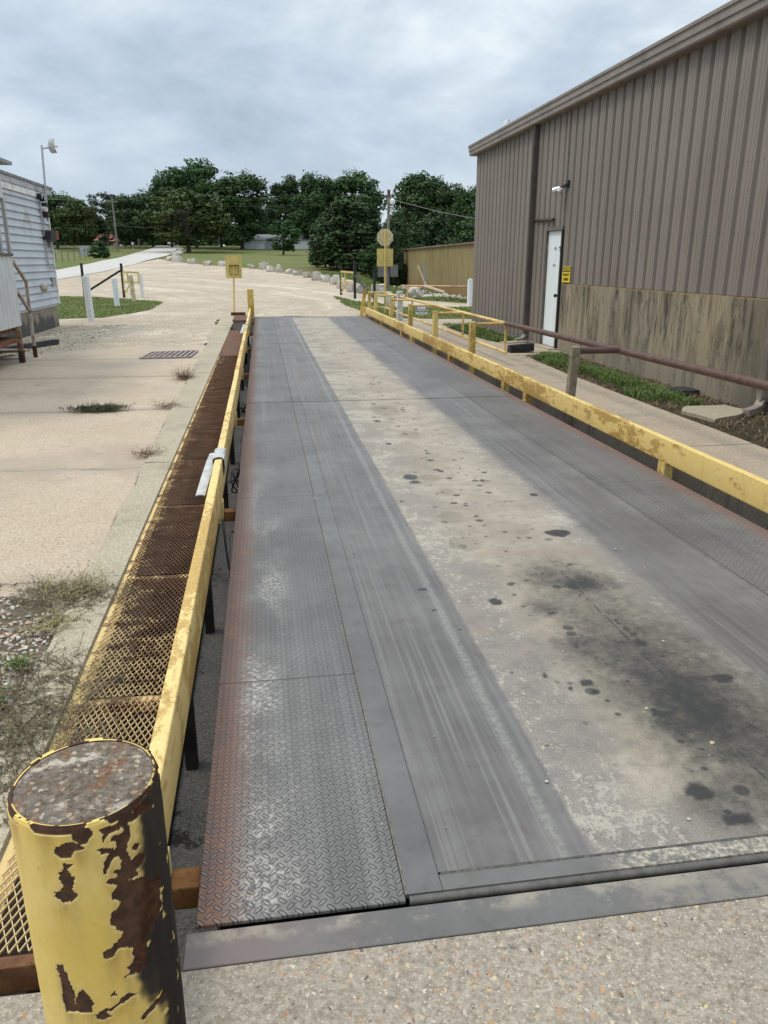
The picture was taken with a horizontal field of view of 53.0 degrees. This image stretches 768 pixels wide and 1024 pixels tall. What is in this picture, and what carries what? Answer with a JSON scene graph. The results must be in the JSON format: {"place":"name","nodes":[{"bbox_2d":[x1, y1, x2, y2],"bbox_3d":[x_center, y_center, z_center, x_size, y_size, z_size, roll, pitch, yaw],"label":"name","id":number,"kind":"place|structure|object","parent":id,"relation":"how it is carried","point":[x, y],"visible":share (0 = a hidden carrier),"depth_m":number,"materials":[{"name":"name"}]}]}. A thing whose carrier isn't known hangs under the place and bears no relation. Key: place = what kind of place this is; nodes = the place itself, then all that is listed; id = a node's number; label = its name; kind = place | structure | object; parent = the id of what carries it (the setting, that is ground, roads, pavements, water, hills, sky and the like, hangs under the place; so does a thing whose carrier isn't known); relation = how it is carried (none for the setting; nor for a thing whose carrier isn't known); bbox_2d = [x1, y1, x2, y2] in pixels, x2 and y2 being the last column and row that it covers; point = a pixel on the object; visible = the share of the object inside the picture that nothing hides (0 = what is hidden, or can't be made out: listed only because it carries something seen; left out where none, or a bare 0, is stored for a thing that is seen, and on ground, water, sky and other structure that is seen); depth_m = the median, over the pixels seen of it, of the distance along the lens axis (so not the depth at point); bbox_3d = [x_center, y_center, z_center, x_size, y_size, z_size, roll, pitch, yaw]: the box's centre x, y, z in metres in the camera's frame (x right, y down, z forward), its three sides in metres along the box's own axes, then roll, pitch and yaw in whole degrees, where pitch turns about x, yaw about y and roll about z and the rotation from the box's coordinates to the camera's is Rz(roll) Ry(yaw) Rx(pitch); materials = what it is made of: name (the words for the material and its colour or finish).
{"place":"outdoors","nodes":[
{"label":"outdoors","id":0,"kind":"place"},
{"bbox_2d":[0,345,205,721],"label":"concrete slab","id":1,"kind":"structure","parent":0,"point":[68,478],"depth_m":7.05,"materials":[{"name":"concrete"}]},
{"bbox_2d":[0,157,37,362],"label":"porch","id":2,"kind":"object","parent":1,"relation":"on","point":[10,316],"visible":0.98,"depth_m":12.40,"materials":[{"name":"metal"}]},
{"bbox_2d":[0,597,59,715],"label":"gravel patch","id":3,"kind":"object","parent":1,"relation":"on","point":[16,612],"visible":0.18,"depth_m":3.54,"materials":[{"name":"gravel"}]},
{"bbox_2d":[0,582,63,727],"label":"gravel","id":4,"kind":"structure","parent":3,"relation":"on","point":[10,646],"depth_m":3.42,"materials":[{"name":"gravel"}]},
{"bbox_2d":[0,653,36,672],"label":"green weed","id":5,"kind":"object","parent":4,"relation":"on","point":[24,661],"visible":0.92,"depth_m":3.16,"materials":[{"name":"green plant"}]},
{"bbox_2d":[0,602,86,637],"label":"dry weed","id":6,"kind":"object","parent":3,"relation":"on","point":[53,620],"visible":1,"depth_m":3.52,"materials":[{"name":"plant"}]},
{"bbox_2d":[1,573,92,609],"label":"dry weed","id":7,"kind":"object","parent":3,"relation":"on","point":[36,593],"visible":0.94,"depth_m":3.88,"materials":[{"name":"plant"}]},
{"bbox_2d":[58,400,135,412],"bbox_3d":[-3.248,-1.194,8.670,0.867,0.133,0.496,-3,18,-8],"label":"dry weed","id":8,"kind":"object","parent":1,"relation":"on","point":[98,407],"visible":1,"depth_m":8.66,"materials":[{"name":"plant"}]},
{"bbox_2d":[126,444,166,457],"bbox_3d":[-2.018,-0.552,6.659,0.430,0.120,0.388,15,23,39],"label":"dry weed","id":9,"kind":"object","parent":1,"relation":"on","point":[144,453],"visible":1,"depth_m":6.64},
{"bbox_2d":[139,350,198,358],"bbox_3d":[-3.860,-2.843,13.880,0.936,0.026,1.070,-3,18,-8],"label":"drain grate","id":10,"kind":"object","parent":1,"relation":"on","point":[169,354],"visible":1,"depth_m":13.77,"materials":[{"name":"metal"}]},
{"bbox_2d":[159,363,205,379],"bbox_3d":[-2.871,-2.040,10.990,0.649,0.266,0.590,-12,22,-34],"label":"dry weed","id":11,"kind":"object","parent":1,"relation":"on","point":[183,376],"visible":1,"depth_m":11.01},
{"bbox_2d":[56,246,178,278],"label":"road","id":12,"kind":"structure","parent":0,"point":[130,259],"depth_m":69.27,"materials":[{"name":"concrete"}]},
{"bbox_2d":[170,336,252,971],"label":"pit floor","id":13,"kind":"structure","parent":0,"point":[187,838],"depth_m":3.66,"materials":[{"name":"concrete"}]},
{"bbox_2d":[0,324,232,996],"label":"pit wall","id":14,"kind":"structure","parent":13,"relation":"on","point":[14,952],"depth_m":3.77,"materials":[{"name":"concrete"}]},
{"bbox_2d":[0,330,243,994],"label":"grating walkway","id":15,"kind":"structure","parent":14,"relation":"on","point":[18,973],"depth_m":3.69,"materials":[{"name":"metal"}]},
{"bbox_2d":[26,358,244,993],"bbox_3d":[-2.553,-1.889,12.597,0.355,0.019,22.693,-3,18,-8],"label":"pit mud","id":16,"kind":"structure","parent":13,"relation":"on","point":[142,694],"depth_m":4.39,"materials":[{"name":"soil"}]},
{"bbox_2d":[149,308,253,909],"bbox_3d":[-2.294,-2.311,12.684,0.182,0.770,23.250,-3,18,-8],"label":"guard rail","id":17,"kind":"object","parent":13,"relation":"on","point":[174,730],"visible":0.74,"depth_m":3.15,"materials":[{"name":"metal"}]},
{"bbox_2d":[196,447,226,495],"bbox_3d":[-1.210,-0.299,5.485,0.137,0.165,0.752,-1,18,-2],"label":"plastic guard","id":18,"kind":"object","parent":17,"relation":"on","point":[219,452],"visible":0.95,"depth_m":5.46,"materials":[{"name":"plastic"}]},
{"bbox_2d":[222,520,229,576],"bbox_3d":[-0.960,0.323,4.804,0.030,0.284,0.935,-5,19,-16],"label":"cable","id":19,"kind":"object","parent":17,"relation":"hanging from","point":[225,544],"visible":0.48,"depth_m":5.07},
{"bbox_2d":[225,461,239,492],"bbox_3d":[-1.291,-0.363,6.791,0.099,0.291,1.782,-2,18,-7],"label":"cable coil","id":20,"kind":"object","parent":17,"relation":"hanging from","point":[236,477],"visible":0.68,"depth_m":6.35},
{"bbox_2d":[232,315,247,329],"bbox_3d":[-3.636,-4.807,19.554,0.360,0.256,1.840,-3,18,-8],"label":"junction box","id":21,"kind":"object","parent":17,"relation":"attached to","point":[239,321],"visible":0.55,"depth_m":18.72,"materials":[{"name":"grey metal"}]},
{"bbox_2d":[227,326,252,596],"bbox_3d":[-2.340,-2.300,13.344,0.052,0.341,20.003,-3,18,-8],"label":"cable","id":22,"kind":"object","parent":13,"relation":"on","point":[231,530],"visible":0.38,"depth_m":5.38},
{"bbox_2d":[249,316,371,332],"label":"pit wall","id":23,"kind":"structure","parent":13,"relation":"on","point":[252,320],"depth_m":23.25,"materials":[{"name":"concrete"}]},
{"bbox_2d":[364,307,767,513],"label":"guard rail","id":24,"kind":"object","parent":23,"relation":"attached to","point":[749,488],"visible":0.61,"depth_m":6.82,"materials":[{"name":"metal"}]},
{"bbox_2d":[196,316,767,929],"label":"truck scale","id":25,"kind":"object","parent":13,"relation":"on","point":[336,764],"visible":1,"depth_m":3.29,"materials":[{"name":"metal"}]},
{"bbox_2d":[368,292,767,425],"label":"pipe handrail","id":26,"kind":"object","parent":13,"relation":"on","point":[594,347],"visible":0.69,"depth_m":8.85,"materials":[{"name":"metal"}]},
{"bbox_2d":[372,317,767,530],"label":"pit wall","id":27,"kind":"structure","parent":13,"relation":"on","point":[754,515],"depth_m":7.01,"materials":[{"name":"concrete"}]},
{"bbox_2d":[0,259,469,359],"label":"gravel yard","id":28,"kind":"structure","parent":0,"point":[191,286],"depth_m":33.34,"materials":[{"name":"gravel"}]},
{"bbox_2d":[0,339,58,353],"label":"timber edging","id":29,"kind":"object","parent":28,"relation":"on","point":[46,343],"visible":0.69,"depth_m":15.18,"materials":[{"name":"wood"}]},
{"bbox_2d":[57,296,161,318],"bbox_3d":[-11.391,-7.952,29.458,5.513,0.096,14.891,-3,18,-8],"label":"grass","id":30,"kind":"structure","parent":28,"relation":"on","point":[80,300],"depth_m":28.55,"materials":[{"name":"plant"}]},
{"bbox_2d":[225,255,241,311],"bbox_3d":[-4.931,-7.516,25.375,0.520,1.801,0.092,-3,18,-8],"label":"sign post","id":31,"kind":"object","parent":28,"relation":"on","point":[233,266],"visible":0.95,"depth_m":25.25,"materials":[{"name":"metal"}]},
{"bbox_2d":[334,296,471,318],"bbox_3d":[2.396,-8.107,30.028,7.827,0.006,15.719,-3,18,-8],"label":"lawn patch","id":32,"kind":"object","parent":28,"relation":"on","point":[415,313],"visible":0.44,"depth_m":25.25,"materials":[{"name":"plant"}]},
{"bbox_2d":[377,229,392,312],"bbox_3d":[0.037,-7.695,24.649,0.520,2.589,0.081,-3,18,-8],"label":"sign post","id":33,"kind":"object","parent":32,"relation":"on","point":[384,255],"visible":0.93,"depth_m":24.49,"materials":[{"name":"metal"}]},
{"bbox_2d":[401,285,467,296],"bbox_3d":[2.338,-9.471,33.288,3.179,0.669,0.116,1,18,4],"label":"barrier pipe","id":34,"kind":"object","parent":28,"relation":"on","point":[407,286],"visible":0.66,"depth_m":33.20,"materials":[{"name":"metal"}]},
{"bbox_2d":[53,246,466,344],"bbox_3d":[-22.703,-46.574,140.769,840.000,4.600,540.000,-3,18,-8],"label":"ground","id":35,"kind":"structure","parent":0,"point":[297,259],"depth_m":89.31,"materials":[{"name":"green plant"}]},
{"bbox_2d":[0,170,59,337],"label":"white house","id":36,"kind":"structure","parent":35,"relation":"on","point":[32,250],"depth_m":17.91,"materials":[{"name":"paint"}]},
{"bbox_2d":[37,193,49,217],"bbox_3d":[-8.294,-7.465,18.753,0.145,0.528,0.508,-3,18,-8],"label":"wall camera","id":37,"kind":"object","parent":36,"relation":"attached to","point":[44,206],"depth_m":18.80,"materials":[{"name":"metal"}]},
{"bbox_2d":[40,139,57,220],"bbox_3d":[-8.371,-8.306,19.255,0.214,1.964,0.956,2,18,7],"label":"lamp post","id":38,"kind":"object","parent":36,"relation":"attached to","point":[51,147],"visible":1,"depth_m":19.02,"materials":[{"name":"white metal"}]},
{"bbox_2d":[43,230,58,246],"bbox_3d":[-8.343,-6.848,19.291,0.200,0.400,0.820,-3,18,-8],"label":"alarm box","id":39,"kind":"object","parent":36,"relation":"attached to","point":[50,236],"visible":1,"depth_m":19.06,"materials":[{"name":"black plastic"}]},
{"bbox_2d":[47,189,76,248],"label":"oak tree","id":40,"kind":"object","parent":35,"relation":"on","point":[52,206],"visible":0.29,"depth_m":121.61,"materials":[{"name":"green plant"}]},
{"bbox_2d":[54,246,88,260],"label":"wire fence","id":41,"kind":"object","parent":35,"relation":"on","point":[83,250],"visible":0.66,"depth_m":89.04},
{"bbox_2d":[50,196,100,249],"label":"oak tree","id":42,"kind":"object","parent":35,"relation":"on","point":[79,214],"visible":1,"depth_m":113.53,"materials":[{"name":"green plant"}]},
{"bbox_2d":[82,275,94,321],"bbox_3d":[-8.301,-5.960,21.619,0.220,1.332,0.190,-3,18,-8],"label":"pipe bollard","id":43,"kind":"object","parent":35,"relation":"on","point":[88,298],"visible":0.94,"depth_m":21.54,"materials":[{"name":"metal"}]},
{"bbox_2d":[73,218,111,236],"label":"oak tree","id":44,"kind":"object","parent":35,"relation":"on","point":[101,229],"visible":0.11,"depth_m":147.73,"materials":[{"name":"green plant"}]},
{"bbox_2d":[87,239,110,257],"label":"bush","id":45,"kind":"object","parent":35,"relation":"on","point":[102,250],"visible":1,"depth_m":83.26,"materials":[{"name":"green plant"}]},
{"bbox_2d":[86,191,118,246],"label":"pine tree","id":46,"kind":"object","parent":35,"relation":"on","point":[105,196],"visible":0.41,"depth_m":133.25,"materials":[{"name":"green plant"}]},
{"bbox_2d":[80,263,139,297],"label":"swing gate","id":47,"kind":"structure","parent":35,"relation":"on","point":[121,271],"depth_m":35.46,"materials":[{"name":"metal"}]},
{"bbox_2d":[107,197,118,250],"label":"utility pole","id":48,"kind":"object","parent":35,"relation":"on","point":[116,237],"visible":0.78,"depth_m":112.78,"materials":[{"name":"brown wood"}]},
{"bbox_2d":[111,278,119,306],"bbox_3d":[-9.940,-8.104,28.530,0.220,1.124,0.200,-3,18,-8],"label":"pipe bollard","id":49,"kind":"object","parent":35,"relation":"on","point":[115,292],"visible":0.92,"depth_m":28.44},
{"bbox_2d":[0,315,233,856],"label":"concrete curb","id":50,"kind":"structure","parent":35,"relation":"on","point":[116,551],"depth_m":4.38,"materials":[{"name":"concrete"}]},
{"bbox_2d":[0,559,131,610],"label":"dry weed","id":51,"kind":"object","parent":50,"relation":"on","point":[71,584],"visible":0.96,"depth_m":3.90,"materials":[{"name":"plant"}]},
{"bbox_2d":[0,632,136,705],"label":"dry weed","id":52,"kind":"object","parent":50,"relation":"on","point":[60,664],"visible":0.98,"depth_m":3.14,"materials":[{"name":"plant"}]},
{"bbox_2d":[0,640,143,775],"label":"dry weed","id":53,"kind":"object","parent":50,"relation":"on","point":[26,704],"visible":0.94,"depth_m":2.85,"materials":[{"name":"plant"}]},
{"bbox_2d":[7,570,140,622],"bbox_3d":[-1.519,0.388,3.837,0.674,0.092,0.584,4,19,12],"label":"dry weed","id":54,"kind":"object","parent":50,"relation":"on","point":[99,591],"visible":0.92,"depth_m":3.82,"materials":[{"name":"plant"}]},
{"bbox_2d":[0,693,151,827],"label":"dry weed","id":55,"kind":"object","parent":50,"relation":"on","point":[15,761],"visible":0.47,"depth_m":2.62,"materials":[{"name":"plant"}]},
{"bbox_2d":[103,193,153,247],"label":"oak tree","id":56,"kind":"object","parent":35,"relation":"on","point":[122,211],"visible":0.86,"depth_m":126.50,"materials":[{"name":"green plant"}]},
{"bbox_2d":[128,274,135,300],"bbox_3d":[-10.531,-9.325,32.187,0.250,1.185,0.190,-3,18,-8],"label":"pipe bollard","id":57,"kind":"object","parent":35,"relation":"on","point":[131,286],"visible":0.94,"depth_m":32.10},
{"bbox_2d":[130,188,173,246],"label":"oak tree","id":58,"kind":"object","parent":35,"relation":"on","point":[149,229],"visible":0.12,"depth_m":134.55,"materials":[{"name":"green plant"}]},
{"bbox_2d":[145,169,186,246],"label":"oak tree","id":59,"kind":"object","parent":35,"relation":"on","point":[156,184],"visible":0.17,"depth_m":131.22,"materials":[{"name":"green plant"}]},
{"bbox_2d":[133,186,238,252],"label":"oak tree","id":60,"kind":"object","parent":35,"relation":"on","point":[205,211],"visible":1,"depth_m":108.08,"materials":[{"name":"green plant"}]},
{"bbox_2d":[156,156,219,248],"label":"oak tree","id":61,"kind":"object","parent":35,"relation":"on","point":[196,175],"visible":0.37,"depth_m":125.19,"materials":[{"name":"green plant"}]},
{"bbox_2d":[206,168,279,249],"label":"oak tree","id":62,"kind":"object","parent":35,"relation":"on","point":[251,221],"visible":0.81,"depth_m":122.07,"materials":[{"name":"green plant"}]},
{"bbox_2d":[247,289,254,317],"bbox_3d":[-4.033,-6.285,23.307,0.185,0.900,0.180,-3,18,-8],"label":"square bollard","id":63,"kind":"object","parent":35,"relation":"on","point":[250,297],"visible":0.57,"depth_m":23.19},
{"bbox_2d":[53,216,458,245],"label":"woods","id":64,"kind":"object","parent":35,"relation":"on","point":[201,242],"visible":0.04,"depth_m":161.00,"materials":[{"name":"green plant"}]},
{"bbox_2d":[244,234,310,248],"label":"white shed","id":65,"kind":"structure","parent":35,"relation":"on","point":[260,242],"depth_m":129.14,"materials":[{"name":"metal"}]},
{"bbox_2d":[265,174,301,234],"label":"oak tree","id":66,"kind":"object","parent":35,"relation":"on","point":[287,190],"visible":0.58,"depth_m":136.78,"materials":[{"name":"green plant"}]},
{"bbox_2d":[266,218,301,254],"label":"young tree","id":67,"kind":"object","parent":35,"relation":"on","point":[283,230],"visible":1,"depth_m":99.24,"materials":[{"name":"green plant"}]},
{"bbox_2d":[289,169,342,237],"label":"oak tree","id":68,"kind":"object","parent":35,"relation":"on","point":[304,216],"visible":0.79,"depth_m":126.22,"materials":[{"name":"green plant"}]},
{"bbox_2d":[306,212,341,266],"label":"cedar tree","id":69,"kind":"object","parent":35,"relation":"on","point":[317,220],"visible":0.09,"depth_m":63.68,"materials":[{"name":"green plant"}]},
{"bbox_2d":[306,192,384,269],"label":"cedar tree","id":70,"kind":"object","parent":35,"relation":"on","point":[333,251],"visible":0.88,"depth_m":59.14,"materials":[{"name":"green plant"}]},
{"bbox_2d":[339,261,375,300],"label":"swing gate","id":71,"kind":"structure","parent":35,"relation":"on","point":[355,277],"depth_m":34.64,"materials":[{"name":"metal"}]},
{"bbox_2d":[323,168,392,236],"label":"oak tree","id":72,"kind":"object","parent":35,"relation":"on","point":[355,183],"visible":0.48,"depth_m":128.27,"materials":[{"name":"green plant"}]},
{"bbox_2d":[357,244,380,277],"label":"bush","id":73,"kind":"object","parent":35,"relation":"on","point":[370,254],"visible":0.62,"depth_m":54.58,"materials":[{"name":"green plant"}]},
{"bbox_2d":[377,190,397,290],"bbox_3d":[0.148,-13.232,38.001,0.982,5.001,0.823,5,19,15],"label":"lamp pole","id":74,"kind":"object","parent":35,"relation":"on","point":[391,271],"visible":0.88,"depth_m":38.42,"materials":[{"name":"brown wood"}]},
{"bbox_2d":[375,230,407,285],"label":"bush","id":75,"kind":"object","parent":35,"relation":"on","point":[399,260],"visible":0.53,"depth_m":52.18,"materials":[{"name":"green plant"}]},
{"bbox_2d":[320,271,466,301],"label":"grass","id":76,"kind":"structure","parent":35,"relation":"on","point":[367,280],"depth_m":46.42,"materials":[{"name":"plant"}]},
{"bbox_2d":[377,210,415,266],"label":"cedar tree","id":77,"kind":"object","parent":35,"relation":"on","point":[398,225],"visible":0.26,"depth_m":56.78,"materials":[{"name":"green plant"}]},
{"bbox_2d":[404,287,423,297],"bbox_3d":[1.419,-10.231,35.873,0.990,0.618,0.871,-3,18,-8],"label":"boulder","id":78,"kind":"object","parent":35,"relation":"on","point":[415,291],"visible":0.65,"depth_m":35.61,"materials":[{"name":"stone"}]},
{"bbox_2d":[405,223,425,247],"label":"cedar tree","id":79,"kind":"object","parent":35,"relation":"on","point":[414,234],"visible":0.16,"depth_m":62.75,"materials":[{"name":"green plant"}]},
{"bbox_2d":[386,170,447,236],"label":"oak tree","id":80,"kind":"object","parent":35,"relation":"on","point":[416,190],"visible":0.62,"depth_m":87.87,"materials":[{"name":"green plant"}]},
{"bbox_2d":[392,286,466,299],"bbox_3d":[1.161,-11.941,41.738,3.697,0.208,18.360,-3,18,-8],"label":"rubble","id":81,"kind":"object","parent":35,"relation":"on","point":[440,295],"visible":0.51,"depth_m":36.62,"materials":[{"name":"stone"}]},
{"bbox_2d":[415,210,453,246],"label":"cedar tree","id":82,"kind":"object","parent":35,"relation":"on","point":[438,234],"visible":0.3,"depth_m":68.06,"materials":[{"name":"green plant"}]},
{"bbox_2d":[427,181,463,236],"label":"oak tree","id":83,"kind":"object","parent":35,"relation":"on","point":[445,197],"visible":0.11,"depth_m":86.29,"materials":[{"name":"green plant"}]},
{"bbox_2d":[444,185,475,238],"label":"oak tree","id":84,"kind":"object","parent":35,"relation":"on","point":[465,204],"visible":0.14,"depth_m":79.94,"materials":[{"name":"green plant"}]},
{"bbox_2d":[445,215,474,244],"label":"cedar tree","id":85,"kind":"object","parent":35,"relation":"on","point":[464,231],"visible":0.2,"depth_m":63.10,"materials":[{"name":"green plant"}]},
{"bbox_2d":[467,278,472,305],"bbox_3d":[3.299,-8.397,29.503,0.210,1.074,0.210,-3,18,-8],"label":"pipe bollard","id":86,"kind":"object","parent":35,"relation":"on","point":[469,291],"visible":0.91,"depth_m":29.42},
{"bbox_2d":[0,0,730,245],"label":"sky","id":87,"kind":"structure","parent":0,"point":[125,91],"materials":[{"name":"grey"}]},
{"bbox_2d":[0,896,767,1023],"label":"apron","id":88,"kind":"object","parent":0,"point":[688,957],"visible":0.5,"depth_m":1.81,"materials":[{"name":"concrete"}]},
{"bbox_2d":[7,738,185,1023],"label":"bollard","id":89,"kind":"object","parent":88,"relation":"on","point":[86,817],"visible":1,"depth_m":1.23,"materials":[{"name":"metal"}]},
{"bbox_2d":[182,863,767,971],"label":"approach plate","id":90,"kind":"object","parent":88,"relation":"in","point":[253,944],"visible":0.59,"depth_m":1.98,"materials":[{"name":"metal"}]},
{"bbox_2d":[256,356,766,1021],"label":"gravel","id":91,"kind":"structure","parent":88,"relation":"on","point":[546,782],"depth_m":2.36,"materials":[{"name":"gravel"}]},
{"bbox_2d":[402,242,473,296],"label":"ochre shed","id":92,"kind":"structure","parent":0,"point":[450,264],"depth_m":40.63,"materials":[{"name":"metal"}]},
{"bbox_2d":[393,318,767,479],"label":"sidewalk","id":93,"kind":"structure","parent":0,"point":[750,457],"depth_m":8.74,"materials":[{"name":"concrete"}]},
{"bbox_2d":[397,291,402,320],"bbox_3d":[0.443,-5.803,21.748,0.155,0.850,0.155,-3,18,-8],"label":"white post","id":94,"kind":"object","parent":93,"relation":"on","point":[399,308],"visible":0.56,"depth_m":21.68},
{"bbox_2d":[507,343,533,352],"bbox_3d":[2.523,-3.032,14.201,0.460,0.160,0.255,-3,18,-8],"label":"rubber block","id":95,"kind":"object","parent":93,"relation":"on","point":[523,347],"depth_m":14.11,"materials":[{"name":"rubber"}]},
{"bbox_2d":[454,327,767,448],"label":"soil strip","id":96,"kind":"object","parent":93,"relation":"on","point":[748,428],"visible":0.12,"depth_m":8.17,"materials":[{"name":"soil"}]},
{"bbox_2d":[443,322,518,341],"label":"grass","id":97,"kind":"structure","parent":96,"relation":"on","point":[485,333],"depth_m":17.68,"materials":[{"name":"plant"}]},
{"bbox_2d":[518,353,767,448],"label":"dry grass","id":98,"kind":"structure","parent":96,"relation":"on","point":[673,406],"depth_m":9.15,"materials":[{"name":"plant"}]},
{"bbox_2d":[668,386,699,395],"bbox_3d":[3.838,-1.548,9.860,0.270,0.070,0.320,-3,18,-8],"label":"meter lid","id":99,"kind":"object","parent":96,"relation":"on","point":[688,391],"visible":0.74,"depth_m":9.73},
{"bbox_2d":[681,405,743,422],"bbox_3d":[3.688,-1.085,8.486,0.720,0.059,0.794,-3,18,-8],"label":"concrete chunk","id":100,"kind":"object","parent":96,"relation":"on","point":[713,413],"visible":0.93,"depth_m":8.45,"materials":[{"name":"concrete"}]},
{"bbox_2d":[468,0,767,416],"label":"metal building","id":101,"kind":"structure","parent":0,"point":[649,225],"depth_m":10.84,"materials":[{"name":"brown"}]},
{"bbox_2d":[542,230,561,346],"bbox_3d":[3.194,-4.246,14.692,0.129,2.105,0.780,-3,18,-8],"label":"door","id":102,"kind":"structure","parent":101,"relation":"in","point":[553,248],"depth_m":14.72,"materials":[{"name":"white metal"}]},
{"bbox_2d":[562,266,570,282],"bbox_3d":[3.290,-4.294,13.894,0.010,0.280,0.370,-3,18,-8],"label":"caution sign","id":103,"kind":"object","parent":101,"relation":"attached to","point":[566,274],"visible":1,"depth_m":13.88,"materials":[{"name":"yellow paint"}]},
{"bbox_2d":[532,350,711,407],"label":"grass","id":104,"kind":"structure","parent":0,"point":[641,388],"depth_m":10.42,"materials":[{"name":"plant"}]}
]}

